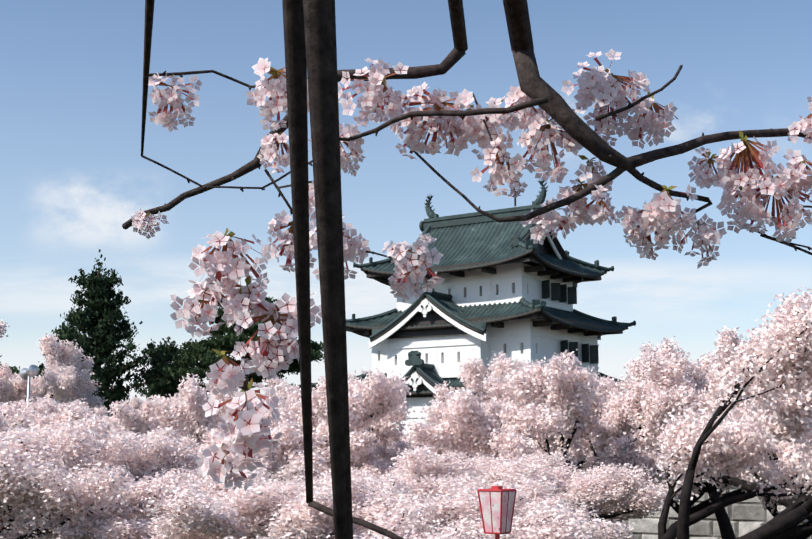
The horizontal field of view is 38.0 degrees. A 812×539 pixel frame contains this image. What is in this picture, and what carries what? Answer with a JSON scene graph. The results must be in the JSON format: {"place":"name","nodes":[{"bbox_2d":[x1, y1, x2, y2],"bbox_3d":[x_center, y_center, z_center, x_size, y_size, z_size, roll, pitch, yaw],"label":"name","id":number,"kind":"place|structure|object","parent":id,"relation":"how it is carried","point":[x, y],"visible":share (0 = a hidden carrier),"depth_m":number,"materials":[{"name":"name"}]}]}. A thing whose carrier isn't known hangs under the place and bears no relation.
{"place":"outdoors","nodes":[
{"label":"outdoors","id":0,"kind":"place"},
{"bbox_2d":[47,186,149,241],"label":"cloud","id":1,"kind":"structure","parent":0,"point":[100,220],"depth_m":3773.56,"materials":[{"name":"white"}]},
{"bbox_2d":[3,486,740,538],"bbox_3d":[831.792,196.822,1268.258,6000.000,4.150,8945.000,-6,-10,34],"label":"ground","id":2,"kind":"structure","parent":0,"point":[734,488],"depth_m":52.83,"materials":[{"name":"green plant"}]},
{"bbox_2d":[0,355,19,376],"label":"pine tree","id":3,"kind":"object","parent":2,"relation":"on","point":[14,370],"visible":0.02,"depth_m":98.78,"materials":[{"name":"green plant"}]},
{"bbox_2d":[0,362,45,405],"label":"cherry tree","id":4,"kind":"object","parent":2,"relation":"on","point":[13,390],"visible":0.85,"depth_m":73.08,"materials":[{"name":"pink plant"}]},
{"bbox_2d":[20,365,38,409],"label":"floodlight mast","id":5,"kind":"object","parent":2,"relation":"on","point":[28,372],"visible":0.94,"depth_m":45.10,"materials":[{"name":"silver metal"}]},
{"bbox_2d":[2,399,97,519],"bbox_3d":[-11.615,6.401,35.911,6.585,4.681,8.690,0,-9,0],"label":"cherry tree","id":6,"kind":"object","parent":2,"relation":"on","point":[19,402],"depth_m":33.65,"materials":[{"name":"pink plant"}]},
{"bbox_2d":[10,370,93,397],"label":"cherry tree","id":7,"kind":"object","parent":2,"relation":"on","point":[39,381],"depth_m":89.95,"materials":[{"name":"pink plant"}]},
{"bbox_2d":[0,319,104,413],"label":"cherry tree","id":8,"kind":"object","parent":2,"relation":"on","point":[67,376],"visible":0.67,"depth_m":73.97,"materials":[{"name":"pink plant"}]},
{"bbox_2d":[0,397,105,438],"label":"cherry tree","id":9,"kind":"object","parent":2,"relation":"on","point":[24,418],"visible":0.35,"depth_m":31.91,"materials":[{"name":"pink plant"}]},
{"bbox_2d":[7,393,108,419],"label":"cherry tree","id":10,"kind":"object","parent":2,"relation":"on","point":[52,406],"visible":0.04,"depth_m":42.57,"materials":[{"name":"pink plant"}]},
{"bbox_2d":[33,249,171,417],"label":"cedar tree","id":11,"kind":"object","parent":2,"relation":"on","point":[101,321],"visible":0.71,"depth_m":87.91,"materials":[{"name":"green plant"}]},
{"bbox_2d":[0,414,211,538],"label":"cherry tree","id":12,"kind":"object","parent":2,"relation":"on","point":[37,477],"visible":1,"depth_m":18.06,"materials":[{"name":"pink plant"}]},
{"bbox_2d":[102,386,151,415],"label":"cherry tree","id":13,"kind":"object","parent":2,"relation":"on","point":[135,402],"visible":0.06,"depth_m":96.66,"materials":[{"name":"pink plant"}]},
{"bbox_2d":[126,336,186,404],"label":"cedar tree","id":14,"kind":"object","parent":2,"relation":"on","point":[170,349],"visible":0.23,"depth_m":119.92,"materials":[{"name":"green plant"}]},
{"bbox_2d":[1,425,321,538],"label":"cherry tree","id":15,"kind":"object","parent":2,"relation":"on","point":[164,459],"visible":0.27,"depth_m":22.75,"materials":[{"name":"pink plant"}]},
{"bbox_2d":[134,393,188,436],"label":"cherry tree","id":16,"kind":"object","parent":2,"relation":"on","point":[175,396],"depth_m":39.80,"materials":[{"name":"pink plant"}]},
{"bbox_2d":[0,470,446,538],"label":"cherry tree","id":17,"kind":"object","parent":2,"relation":"on","point":[241,512],"visible":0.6,"depth_m":16.93,"materials":[{"name":"pink plant"}]},
{"bbox_2d":[152,279,323,406],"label":"pine tree","id":18,"kind":"object","parent":2,"relation":"on","point":[204,354],"visible":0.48,"depth_m":89.80,"materials":[{"name":"green plant"}]},
{"bbox_2d":[102,400,382,478],"bbox_3d":[-5.809,5.594,29.936,10.389,4.442,6.929,0,-9,2],"label":"cherry tree","id":19,"kind":"object","parent":2,"relation":"on","point":[290,441],"visible":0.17,"depth_m":27.95,"materials":[{"name":"pink plant"}]},
{"bbox_2d":[86,367,414,480],"bbox_3d":[-4.188,5.803,35.753,10.102,5.772,8.234,-3,-9,20],"label":"cherry tree","id":20,"kind":"object","parent":2,"relation":"on","point":[376,404],"visible":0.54,"depth_m":33.59,"materials":[{"name":"pink plant"}]},
{"bbox_2d":[87,475,634,538],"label":"cherry tree","id":21,"kind":"object","parent":2,"relation":"on","point":[417,518],"visible":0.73,"depth_m":16.40,"materials":[{"name":"pink plant"}]},
{"bbox_2d":[315,448,420,478],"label":"cherry tree","id":22,"kind":"object","parent":2,"relation":"on","point":[392,454],"depth_m":34.58,"materials":[{"name":"pink plant"}]},
{"bbox_2d":[396,431,425,449],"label":"cherry tree","id":23,"kind":"object","parent":2,"relation":"on","point":[406,439],"depth_m":47.88,"materials":[{"name":"pink plant"}]},
{"bbox_2d":[298,439,564,481],"bbox_3d":[0.509,7.354,38.863,8.234,3.628,10.102,-5,-10,31],"label":"cherry tree","id":24,"kind":"object","parent":2,"relation":"on","point":[381,452],"visible":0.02,"depth_m":37.64,"materials":[{"name":"pink plant"}]},
{"bbox_2d":[299,443,578,480],"bbox_3d":[1.680,6.713,33.998,10.389,3.442,6.929,3,-9,-19],"label":"cherry tree","id":25,"kind":"object","parent":2,"relation":"on","point":[368,461],"visible":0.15,"depth_m":33.27,"materials":[{"name":"pink plant"}]},
{"bbox_2d":[236,451,657,538],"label":"cherry tree","id":26,"kind":"object","parent":2,"relation":"on","point":[628,478],"visible":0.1,"depth_m":23.53,"materials":[{"name":"pink plant"}]},
{"bbox_2d":[350,436,574,461],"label":"cherry tree","id":27,"kind":"object","parent":2,"relation":"on","point":[440,451],"depth_m":41.89,"materials":[{"name":"pink plant"}]},
{"bbox_2d":[122,0,811,538],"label":"cherry tree","id":28,"kind":"object","parent":2,"relation":"on","point":[302,88],"visible":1,"depth_m":2.25,"materials":[{"name":"pink plant"}]},
{"bbox_2d":[303,445,681,524],"bbox_3d":[1.056,5.549,25.943,8.921,3.303,8.416,6,-10,-34],"label":"cherry tree","id":29,"kind":"object","parent":2,"relation":"on","point":[425,468],"visible":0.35,"depth_m":23.72,"materials":[{"name":"pink plant"}]},
{"bbox_2d":[477,486,516,538],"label":"festival lantern","id":30,"kind":"object","parent":2,"relation":"on","point":[497,504],"visible":1,"depth_m":14.12,"materials":[{"name":"red"}]},
{"bbox_2d":[438,453,578,511],"bbox_3d":[1.586,6.095,28.936,7.351,3.158,9.381,4,-10,-25],"label":"cherry tree","id":31,"kind":"object","parent":2,"relation":"on","point":[449,454],"visible":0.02,"depth_m":31.64,"materials":[{"name":"pink plant"}]},
{"bbox_2d":[421,351,629,473],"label":"cherry tree","id":32,"kind":"object","parent":2,"relation":"on","point":[502,365],"visible":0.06,"depth_m":42.13,"materials":[{"name":"pink plant"}]},
{"bbox_2d":[403,349,732,477],"bbox_3d":[4.753,4.970,30.979,7.152,6.018,7.479,-5,-10,29],"label":"cherry tree","id":33,"kind":"object","parent":2,"relation":"on","point":[560,399],"visible":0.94,"depth_m":30.57,"materials":[{"name":"pink plant"}]},
{"bbox_2d":[573,375,665,538],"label":"cherry tree","id":34,"kind":"object","parent":2,"relation":"on","point":[622,386],"depth_m":41.53,"materials":[{"name":"pink plant"}]},
{"bbox_2d":[567,436,790,514],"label":"cherry tree","id":35,"kind":"object","parent":2,"relation":"on","point":[695,489],"depth_m":42.92,"materials":[{"name":"pink plant"}]},
{"bbox_2d":[592,336,778,538],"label":"cherry tree","id":36,"kind":"object","parent":2,"relation":"on","point":[613,423],"visible":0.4,"depth_m":35.99,"materials":[{"name":"pink plant"}]},
{"bbox_2d":[582,326,811,521],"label":"cherry tree","id":37,"kind":"object","parent":2,"relation":"on","point":[634,457],"visible":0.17,"depth_m":31.38,"materials":[{"name":"pink plant"}]},
{"bbox_2d":[603,489,811,538],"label":"ishigaki stone walls","id":38,"kind":"structure","parent":2,"relation":"on","point":[748,516],"depth_m":50.94,"materials":[{"name":"grey stone"}]},
{"bbox_2d":[648,287,811,538],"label":"cherry tree","id":39,"kind":"object","parent":2,"relation":"on","point":[777,353],"visible":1,"depth_m":17.05,"materials":[{"name":"pink plant"}]},
{"bbox_2d":[712,383,811,443],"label":"cherry tree","id":40,"kind":"object","parent":2,"relation":"on","point":[783,418],"visible":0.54,"depth_m":22.48,"materials":[{"name":"pink plant"}]},
{"bbox_2d":[753,435,811,538],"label":"cherry tree","id":41,"kind":"object","parent":2,"relation":"on","point":[770,506],"visible":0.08,"depth_m":43.02,"materials":[{"name":"pink plant"}]},
{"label":"stone podium wall","id":42,"kind":"structure","parent":2,"relation":"on"},
{"bbox_2d":[311,177,638,448],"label":"japanese castle","id":43,"kind":"structure","parent":42,"relation":"on","point":[509,289],"depth_m":62.49,"materials":[{"name":"white paint"}]},
{"bbox_2d":[0,248,758,315],"bbox_3d":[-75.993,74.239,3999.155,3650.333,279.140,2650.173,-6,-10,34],"label":"cloud","id":44,"kind":"structure","parent":0,"point":[364,296],"depth_m":3996.87,"materials":[{"name":"white"}]},
{"bbox_2d":[0,311,803,436],"bbox_3d":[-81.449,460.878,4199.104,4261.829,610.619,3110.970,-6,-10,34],"label":"cloud","id":45,"kind":"structure","parent":0,"point":[611,361],"depth_m":4195.75,"materials":[{"name":"white"}]},
{"bbox_2d":[0,0,811,354],"label":"sky","id":46,"kind":"structure","parent":0,"point":[71,71],"materials":[{"name":"blue"}]}
]}

